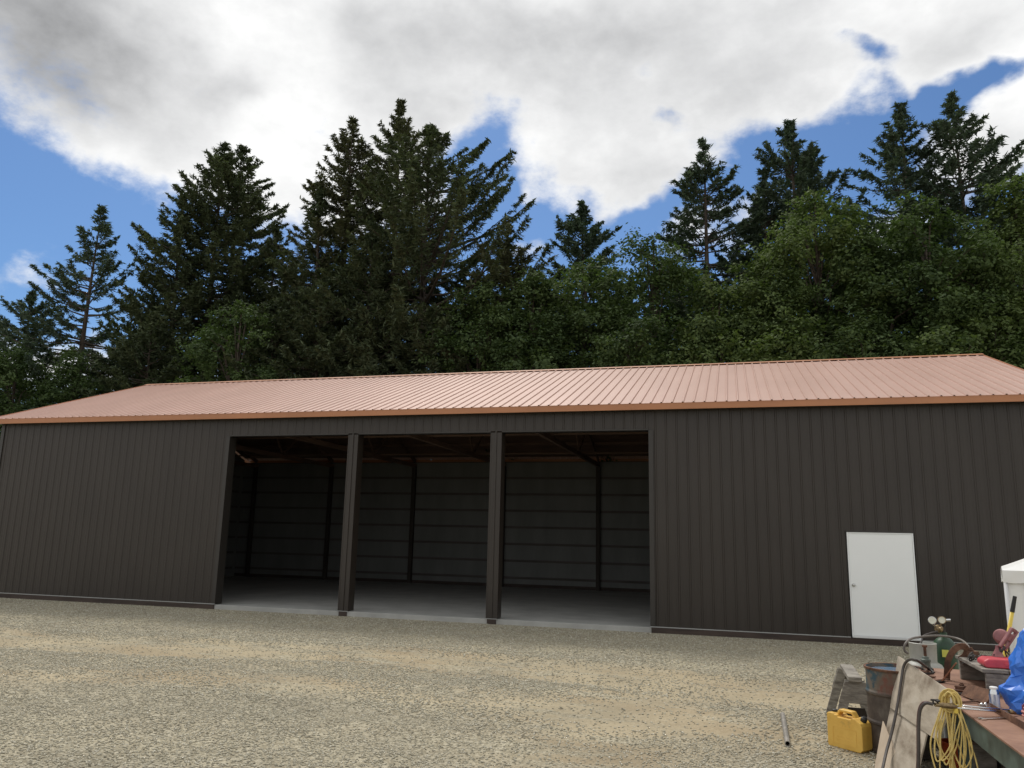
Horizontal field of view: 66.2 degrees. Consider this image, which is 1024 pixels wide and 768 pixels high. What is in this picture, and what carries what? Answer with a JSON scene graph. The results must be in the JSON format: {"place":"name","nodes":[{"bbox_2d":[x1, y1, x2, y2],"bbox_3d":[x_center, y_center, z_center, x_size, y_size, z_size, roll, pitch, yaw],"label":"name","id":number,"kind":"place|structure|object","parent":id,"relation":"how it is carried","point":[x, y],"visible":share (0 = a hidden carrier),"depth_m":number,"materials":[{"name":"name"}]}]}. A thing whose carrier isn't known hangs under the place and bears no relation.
{"place":"outdoors","nodes":[
{"label":"outdoors","id":0,"kind":"place"},
{"bbox_2d":[0,598,1009,767],"bbox_3d":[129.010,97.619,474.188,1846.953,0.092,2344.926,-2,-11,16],"label":"ground","id":1,"kind":"structure","parent":0,"point":[726,731],"depth_m":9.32,"materials":[{"name":"beige gravel"}]},
{"bbox_2d":[0,340,71,436],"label":"maple tree","id":2,"kind":"object","parent":1,"relation":"on","point":[11,373],"visible":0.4,"depth_m":40.14,"materials":[{"name":"green plant"}]},
{"bbox_2d":[0,290,96,410],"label":"fir tree","id":3,"kind":"object","parent":1,"relation":"on","point":[31,298],"visible":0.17,"depth_m":47.10,"materials":[{"name":"green plant"}]},
{"bbox_2d":[20,342,106,407],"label":"maple tree","id":4,"kind":"object","parent":1,"relation":"on","point":[53,391],"visible":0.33,"depth_m":39.72,"materials":[{"name":"green plant"}]},
{"bbox_2d":[0,204,160,415],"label":"fir tree","id":5,"kind":"object","parent":1,"relation":"on","point":[89,256],"visible":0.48,"depth_m":43.65,"materials":[{"name":"green plant"}]},
{"bbox_2d":[88,303,162,386],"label":"fir tree","id":6,"kind":"object","parent":1,"relation":"on","point":[116,333],"visible":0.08,"depth_m":53.19,"materials":[{"name":"green plant"}]},
{"bbox_2d":[79,310,213,396],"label":"fir tree","id":7,"kind":"object","parent":1,"relation":"on","point":[127,350],"visible":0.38,"depth_m":38.93,"materials":[{"name":"green plant"}]},
{"bbox_2d":[66,192,243,391],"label":"fir tree","id":8,"kind":"object","parent":1,"relation":"on","point":[166,291],"visible":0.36,"depth_m":42.55,"materials":[{"name":"green plant"}]},
{"bbox_2d":[108,141,291,387],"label":"fir tree","id":9,"kind":"object","parent":1,"relation":"on","point":[214,173],"visible":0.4,"depth_m":43.92,"materials":[{"name":"green plant"}]},
{"bbox_2d":[118,142,303,381],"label":"fir tree","id":10,"kind":"object","parent":1,"relation":"on","point":[242,151],"visible":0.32,"depth_m":45.01,"materials":[{"name":"green plant"}]},
{"bbox_2d":[167,295,289,382],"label":"maple tree","id":11,"kind":"object","parent":1,"relation":"on","point":[215,338],"visible":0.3,"depth_m":36.25,"materials":[{"name":"green plant"}]},
{"bbox_2d":[219,220,302,366],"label":"fir tree","id":12,"kind":"object","parent":1,"relation":"on","point":[277,235],"visible":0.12,"depth_m":45.70,"materials":[{"name":"green plant"}]},
{"bbox_2d":[199,297,328,381],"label":"fir tree","id":13,"kind":"object","parent":1,"relation":"on","point":[274,304],"visible":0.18,"depth_m":37.61,"materials":[{"name":"green plant"}]},
{"bbox_2d":[243,180,365,379],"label":"fir tree","id":14,"kind":"object","parent":1,"relation":"on","point":[320,209],"visible":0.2,"depth_m":40.70,"materials":[{"name":"green plant"}]},
{"bbox_2d":[223,279,390,460],"bbox_3d":[-9.004,1.820,36.275,8.460,13.833,6.704,2,-11,-4],"label":"fir tree","id":15,"kind":"object","parent":1,"relation":"on","point":[305,326],"visible":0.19,"depth_m":36.18,"materials":[{"name":"green plant"}]},
{"bbox_2d":[235,115,413,375],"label":"fir tree","id":16,"kind":"object","parent":1,"relation":"on","point":[346,146],"visible":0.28,"depth_m":42.79,"materials":[{"name":"green plant"}]},
{"bbox_2d":[276,220,441,378],"bbox_3d":[-6.941,0.359,37.353,6.505,17.206,8.218,-9,-15,42],"label":"fir tree","id":17,"kind":"object","parent":1,"relation":"on","point":[376,268],"visible":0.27,"depth_m":37.25,"materials":[{"name":"green plant"}]},
{"bbox_2d":[308,288,440,377],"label":"fir tree","id":18,"kind":"object","parent":1,"relation":"on","point":[362,310],"visible":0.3,"depth_m":35.23,"materials":[{"name":"green plant"}]},
{"bbox_2d":[308,98,451,367],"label":"fir tree","id":19,"kind":"object","parent":1,"relation":"on","point":[399,124],"visible":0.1,"depth_m":42.79,"materials":[{"name":"green plant"}]},
{"bbox_2d":[354,302,477,459],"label":"tree","id":20,"kind":"object","parent":1,"relation":"on","point":[435,315],"visible":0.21,"depth_m":34.04,"materials":[{"name":"green plant"}]},
{"bbox_2d":[412,261,499,373],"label":"fir tree","id":21,"kind":"object","parent":1,"relation":"on","point":[456,286],"visible":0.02,"depth_m":40.80,"materials":[{"name":"green plant"}]},
{"bbox_2d":[304,123,617,374],"bbox_3d":[-3.527,-2.369,38.201,15.979,23.048,11.284,-4,-12,26],"label":"fir tree","id":22,"kind":"object","parent":1,"relation":"on","point":[455,218],"visible":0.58,"depth_m":37.28,"materials":[{"name":"green plant"}]},
{"bbox_2d":[411,279,534,459],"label":"maple tree","id":23,"kind":"object","parent":1,"relation":"on","point":[461,346],"visible":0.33,"depth_m":33.29,"materials":[{"name":"green plant"}]},
{"bbox_2d":[437,221,568,372],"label":"fir tree","id":24,"kind":"object","parent":1,"relation":"on","point":[507,271],"visible":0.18,"depth_m":35.95,"materials":[{"name":"green plant"}]},
{"bbox_2d":[0,353,1023,651],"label":"pole barn","id":25,"kind":"structure","parent":1,"relation":"on","point":[866,501],"depth_m":19.86,"materials":[{"name":"brown metal"}]},
{"bbox_2d":[845,531,920,640],"bbox_3d":[7.292,3.944,15.458,1.256,2.058,0.152,-2,-11,16],"label":"door","id":26,"kind":"structure","parent":25,"relation":"in","point":[881,564],"depth_m":15.45,"materials":[{"name":"white paint"}]},
{"bbox_2d":[468,265,595,371],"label":"maple tree","id":27,"kind":"object","parent":1,"relation":"on","point":[528,295],"visible":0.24,"depth_m":33.34,"materials":[{"name":"green plant"}]},
{"bbox_2d":[475,325,590,459],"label":"maple tree","id":28,"kind":"object","parent":1,"relation":"on","point":[515,361],"visible":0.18,"depth_m":31.39,"materials":[{"name":"green plant"}]},
{"bbox_2d":[520,254,650,368],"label":"maple tree","id":29,"kind":"object","parent":1,"relation":"on","point":[581,322],"visible":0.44,"depth_m":32.71,"materials":[{"name":"green plant"}]},
{"bbox_2d":[532,199,649,367],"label":"fir tree","id":30,"kind":"object","parent":1,"relation":"on","point":[590,241],"visible":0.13,"depth_m":39.98,"materials":[{"name":"green plant"}]},
{"bbox_2d":[601,277,651,334],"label":"fir tree","id":31,"kind":"object","parent":1,"relation":"on","point":[647,307],"depth_m":45.91,"materials":[{"name":"green plant"}]},
{"bbox_2d":[576,307,687,461],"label":"maple tree","id":32,"kind":"object","parent":1,"relation":"on","point":[636,356],"visible":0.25,"depth_m":29.91,"materials":[{"name":"green plant"}]},
{"bbox_2d":[581,222,728,366],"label":"maple tree","id":33,"kind":"object","parent":1,"relation":"on","point":[673,275],"visible":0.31,"depth_m":33.09,"materials":[{"name":"green plant"}]},
{"bbox_2d":[614,136,787,359],"bbox_3d":[9.035,-1.659,37.185,10.564,21.818,9.695,3,-11,-9],"label":"fir tree","id":34,"kind":"object","parent":1,"relation":"on","point":[699,175],"visible":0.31,"depth_m":37.96,"materials":[{"name":"green plant"}]},
{"bbox_2d":[656,268,772,364],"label":"maple tree","id":35,"kind":"object","parent":1,"relation":"on","point":[709,322],"visible":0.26,"depth_m":30.80,"materials":[{"name":"green plant"}]},
{"bbox_2d":[680,324,768,363],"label":"maple tree","id":36,"kind":"object","parent":1,"relation":"on","point":[721,346],"visible":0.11,"depth_m":29.24,"materials":[{"name":"green plant"}]},
{"bbox_2d":[706,167,842,330],"bbox_3d":[12.576,-0.787,36.937,7.393,20.176,7.845,-6,-13,32],"label":"fir tree","id":37,"kind":"object","parent":1,"relation":"on","point":[764,200],"visible":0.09,"depth_m":37.87,"materials":[{"name":"green plant"}]},
{"bbox_2d":[719,246,838,362],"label":"maple tree","id":38,"kind":"object","parent":1,"relation":"on","point":[758,271],"visible":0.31,"depth_m":30.79,"materials":[{"name":"green plant"}]},
{"bbox_2d":[780,712,789,746],"bbox_3d":[2.808,3.538,8.085,0.052,0.075,1.471,-2,-12,17],"label":"pipe","id":39,"kind":"object","parent":1,"relation":"on","point":[785,730],"visible":1,"depth_m":7.89,"materials":[{"name":"grey metal"}]},
{"bbox_2d":[700,118,890,332],"bbox_3d":[13.991,-2.133,36.928,10.232,22.878,8.823,3,-11,-7],"label":"fir tree","id":40,"kind":"object","parent":1,"relation":"on","point":[803,173],"visible":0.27,"depth_m":37.80,"materials":[{"name":"green plant"}]},
{"bbox_2d":[738,313,867,361],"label":"maple tree","id":41,"kind":"object","parent":1,"relation":"on","point":[793,352],"visible":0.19,"depth_m":28.57,"materials":[{"name":"green plant"}]},
{"bbox_2d":[738,186,909,356],"bbox_3d":[12.256,-0.041,31.113,6.609,16.572,6.979,10,-14,-37],"label":"maple tree","id":42,"kind":"object","parent":1,"relation":"on","point":[793,234],"visible":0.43,"depth_m":31.37,"materials":[{"name":"green plant"}]},
{"bbox_2d":[826,664,867,716],"bbox_3d":[3.669,3.385,8.481,0.513,0.559,0.977,-2,-11,16],"label":"sawhorse","id":43,"kind":"object","parent":1,"relation":"on","point":[849,682],"visible":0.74,"depth_m":8.13,"materials":[{"name":"grey wood"}]},
{"bbox_2d":[827,708,872,752],"bbox_3d":[3.199,3.269,7.442,0.168,0.342,0.376,8,-13,-31],"label":"jerry can","id":44,"kind":"object","parent":1,"relation":"on","point":[853,732],"visible":1,"depth_m":7.37,"materials":[{"name":"yellow plastic"}]},
{"bbox_2d":[802,308,940,359],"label":"maple tree","id":45,"kind":"object","parent":1,"relation":"on","point":[853,339],"visible":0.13,"depth_m":27.71,"materials":[{"name":"green plant"}]},
{"bbox_2d":[806,231,958,357],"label":"maple tree","id":46,"kind":"object","parent":1,"relation":"on","point":[886,272],"visible":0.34,"depth_m":29.80,"materials":[{"name":"green plant"}]},
{"bbox_2d":[875,721,894,767],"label":"plywood offcut","id":47,"kind":"object","parent":1,"relation":"on","point":[884,737],"visible":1,"depth_m":6.79,"materials":[{"name":"beige wood"}]},
{"bbox_2d":[863,662,933,759],"bbox_3d":[3.618,3.048,7.363,0.554,0.757,0.554,-2,-11,16],"label":"oil drum","id":48,"kind":"object","parent":1,"relation":"on","point":[881,677],"visible":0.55,"depth_m":7.26,"materials":[{"name":"metal"}]},
{"bbox_2d":[886,708,927,767],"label":"plywood sheet","id":49,"kind":"object","parent":1,"relation":"on","point":[903,740],"visible":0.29,"depth_m":6.43,"materials":[{"name":"beige wood"}]},
{"bbox_2d":[890,656,952,737],"bbox_3d":[3.326,2.585,6.468,0.155,0.426,1.859,-2,-11,14],"label":"plywood sheet","id":50,"kind":"object","parent":49,"relation":"on","point":[918,687],"visible":0.66,"depth_m":6.46,"materials":[{"name":"beige wood"}]},
{"bbox_2d":[881,658,933,767],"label":"hose","id":51,"kind":"object","parent":1,"relation":"on","point":[909,659],"visible":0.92,"depth_m":6.82,"materials":[{"name":"rubber"}]},
{"bbox_2d":[821,101,1014,351],"bbox_3d":[17.340,-2.266,35.123,11.372,22.588,8.326,-2,-11,16],"label":"fir tree","id":52,"kind":"object","parent":1,"relation":"on","point":[894,154],"visible":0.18,"depth_m":35.84,"materials":[{"name":"green plant"}]},
{"bbox_2d":[917,702,932,767],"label":"hose","id":53,"kind":"object","parent":1,"relation":"on","point":[923,704],"visible":1,"depth_m":5.38,"materials":[{"name":"rubber"}]},
{"bbox_2d":[828,188,1022,356],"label":"maple tree","id":54,"kind":"object","parent":1,"relation":"on","point":[918,269],"visible":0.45,"depth_m":29.16,"materials":[{"name":"green plant"}]},
{"bbox_2d":[908,641,943,746],"bbox_3d":[4.110,3.061,7.801,0.384,0.950,0.384,-2,-11,16],"label":"propane tank","id":55,"kind":"object","parent":1,"relation":"on","point":[915,650],"visible":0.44,"depth_m":7.78,"materials":[{"name":"grey metal"}]},
{"bbox_2d":[920,630,937,643],"bbox_3d":[4.191,2.651,7.951,0.333,0.302,0.080,8,-13,-30],"label":"hose","id":56,"kind":"object","parent":55,"relation":"attached to","point":[921,641],"visible":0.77,"depth_m":8.01,"materials":[{"name":"rubber"}]},
{"bbox_2d":[847,88,1023,331],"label":"fir tree","id":57,"kind":"object","parent":1,"relation":"on","point":[945,131],"visible":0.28,"depth_m":34.61,"materials":[{"name":"green plant"}]},
{"bbox_2d":[928,616,958,669],"bbox_3d":[4.438,2.985,8.023,0.234,1.198,0.249,-7,-14,36],"label":"gas cylinder","id":58,"kind":"object","parent":1,"relation":"on","point":[945,645],"visible":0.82,"depth_m":8.02,"materials":[{"name":"green metal"}]},
{"bbox_2d":[906,315,1023,368],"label":"maple tree","id":59,"kind":"object","parent":1,"relation":"on","point":[962,350],"visible":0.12,"depth_m":26.96,"materials":[{"name":"green plant"}]},
{"bbox_2d":[911,233,1023,367],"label":"maple tree","id":60,"kind":"object","parent":1,"relation":"on","point":[992,276],"visible":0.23,"depth_m":28.21,"materials":[{"name":"green plant"}]},
{"bbox_2d":[919,668,1023,767],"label":"welding bench","id":61,"kind":"object","parent":1,"relation":"on","point":[1001,741],"visible":0.21,"depth_m":5.25,"materials":[{"name":"green paint"}]},
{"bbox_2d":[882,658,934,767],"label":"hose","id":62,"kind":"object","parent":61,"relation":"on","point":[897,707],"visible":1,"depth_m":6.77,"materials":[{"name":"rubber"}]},
{"bbox_2d":[920,645,933,670],"bbox_3d":[3.930,2.597,7.470,0.110,0.224,0.100,-2,-11,16],"label":"bottle jack","id":63,"kind":"object","parent":61,"relation":"on","point":[925,659],"visible":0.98,"depth_m":7.44,"materials":[{"name":"metal"}]},
{"bbox_2d":[941,738,958,767],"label":"bucket","id":64,"kind":"object","parent":61,"relation":"on","point":[944,743],"visible":0.2,"depth_m":6.38,"materials":[{"name":"red plastic"}]},
{"bbox_2d":[930,688,977,767],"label":"extension cord","id":65,"kind":"object","parent":61,"relation":"hanging from","point":[945,695],"visible":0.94,"depth_m":5.39,"materials":[{"name":"yellow plastic"}]},
{"bbox_2d":[944,643,969,678],"bbox_3d":[3.905,2.437,6.894,0.230,0.324,0.074,-2,-11,16],"label":"hook bracket","id":66,"kind":"object","parent":61,"relation":"on","point":[953,650],"visible":0.89,"depth_m":6.89,"materials":[{"name":"metal"}]},
{"bbox_2d":[955,682,966,691],"bbox_3d":[3.660,2.459,6.387,0.122,0.066,0.060,9,-14,-35],"label":"machine part","id":67,"kind":"object","parent":61,"relation":"on","point":[961,686],"visible":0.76,"depth_m":6.36,"materials":[{"name":"metal"}]},
{"bbox_2d":[930,699,1016,714],"bbox_3d":[3.194,2.230,5.429,0.653,0.112,0.046,3,-11,-10],"label":"cutting torch","id":68,"kind":"object","parent":61,"relation":"on","point":[954,706],"visible":0.99,"depth_m":5.41,"materials":[{"name":"silver metal"}]},
{"bbox_2d":[916,701,931,767],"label":"hose","id":69,"kind":"object","parent":68,"relation":"attached to","point":[916,731],"visible":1,"depth_m":5.41,"materials":[{"name":"black rubber"}]},
{"bbox_2d":[961,684,988,703],"bbox_3d":[3.541,2.355,5.978,0.081,0.101,0.337,1,-11,0],"label":"rusty plate","id":70,"kind":"object","parent":61,"relation":"on","point":[977,693],"visible":0.87,"depth_m":5.98,"materials":[{"name":"metal"}]},
{"bbox_2d":[955,655,1010,695],"bbox_3d":[4.137,2.427,6.515,0.615,0.199,0.875,-2,-11,16],"label":"wooden crate","id":71,"kind":"object","parent":61,"relation":"on","point":[976,670],"visible":0.56,"depth_m":6.37,"materials":[{"name":"grey wood"}]},
{"bbox_2d":[903,635,968,664],"bbox_3d":[4.171,2.497,7.374,0.572,0.185,0.886,3,-11,-8],"label":"hose","id":72,"kind":"object","parent":71,"relation":"on","point":[925,636],"visible":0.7,"depth_m":7.76,"materials":[{"name":"grey rubber"}]},
{"bbox_2d":[966,647,979,657],"bbox_3d":[4.042,2.355,6.898,0.122,0.082,0.060,3,-11,-7],"label":"machine part","id":73,"kind":"object","parent":71,"relation":"on","point":[977,653],"visible":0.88,"depth_m":6.87,"materials":[{"name":"metal"}]},
{"bbox_2d":[977,656,1008,668],"bbox_3d":[3.950,2.251,6.352,0.294,0.074,0.206,-2,-11,16],"label":"tool case","id":74,"kind":"object","parent":71,"relation":"on","point":[994,662],"visible":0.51,"depth_m":6.29,"materials":[{"name":"red plastic"}]},
{"bbox_2d":[992,627,1018,656],"bbox_3d":[4.049,2.125,6.481,0.209,0.251,0.197,-2,-11,16],"label":"power tool","id":75,"kind":"object","parent":74,"relation":"on","point":[1003,639],"visible":0.97,"depth_m":6.42,"materials":[{"name":"red paint"}]},
{"bbox_2d":[978,717,1005,719],"bbox_3d":[3.304,2.277,5.351,0.277,0.011,0.042,4,-11,-12],"label":"wrench","id":76,"kind":"object","parent":61,"relation":"on","point":[981,718],"visible":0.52,"depth_m":5.34,"materials":[{"name":"silver metal"}]},
{"bbox_2d":[989,686,1000,707],"bbox_3d":[3.482,2.268,5.673,0.067,0.160,0.067,-2,-11,16],"label":"spray can","id":77,"kind":"object","parent":61,"relation":"on","point":[994,697],"visible":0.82,"depth_m":5.65,"materials":[{"name":"silver metal"}]},
{"bbox_2d":[990,703,1023,728],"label":"angle iron","id":78,"kind":"object","parent":61,"relation":"on","point":[1013,719],"visible":0.7,"depth_m":5.27,"materials":[{"name":"metal"}]},
{"bbox_2d":[999,629,1023,714],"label":"tarpaulin","id":79,"kind":"object","parent":61,"relation":"on","point":[1011,689],"visible":1,"depth_m":5.62,"materials":[{"name":"blue plastic"}]},
{"bbox_2d":[934,170,1023,356],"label":"maple tree","id":80,"kind":"object","parent":1,"relation":"on","point":[1015,206],"visible":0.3,"depth_m":30.04,"materials":[{"name":"green plant"}]},
{"bbox_2d":[1003,596,1016,656],"bbox_3d":[4.319,2.633,6.980,0.431,1.484,0.139,-9,-15,42],"label":"long handled shovel","id":81,"kind":"object","parent":1,"relation":"on","point":[1012,610],"visible":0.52,"depth_m":6.94,"materials":[{"name":"yellow plastic"}]},
{"bbox_2d":[997,175,1023,350],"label":"fir tree","id":82,"kind":"object","parent":1,"relation":"on","point":[1018,176],"visible":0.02,"depth_m":33.79,"materials":[{"name":"green plant"}]},
{"bbox_2d":[1001,559,1023,653],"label":"canopy tent","id":83,"kind":"object","parent":1,"relation":"on","point":[1012,577],"visible":0.57,"depth_m":9.81,"materials":[{"name":"white fabric"}]},
{"bbox_2d":[0,0,1023,393],"label":"sky","id":84,"kind":"structure","parent":0,"point":[604,104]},
{"bbox_2d":[944,722,956,738],"bbox_3d":[4.082,3.062,7.089,0.290,0.367,0.300,-2,-11,16],"label":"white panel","id":85,"kind":"object","parent":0,"point":[945,732],"visible":0.05,"depth_m":7.14,"materials":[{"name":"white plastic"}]},
{"bbox_2d":[967,652,989,660],"bbox_3d":[3.978,2.330,6.684,0.198,0.068,0.272,-4,-12,27],"label":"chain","id":86,"kind":"object","parent":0,"point":[970,656],"visible":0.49,"depth_m":6.67,"materials":[{"name":"metal"}]},
{"bbox_2d":[972,745,996,767],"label":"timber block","id":87,"kind":"object","parent":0,"point":[985,759],"depth_m":6.14,"materials":[{"name":"brown wood"}]},
{"bbox_2d":[997,761,1005,767],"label":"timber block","id":88,"kind":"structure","parent":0,"point":[999,765],"depth_m":6.15,"materials":[{"name":"brown wood"}]},
{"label":"scrap bar","id":89,"kind":"object","parent":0,"visible":0},
{"bbox_2d":[941,662,956,680],"bbox_3d":[3.740,2.467,6.726,0.132,0.172,0.035,-9,-15,42],"label":"flat bar","id":90,"kind":"object","parent":89,"relation":"on","point":[949,671],"visible":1,"depth_m":6.71,"materials":[{"name":"brown metal"}]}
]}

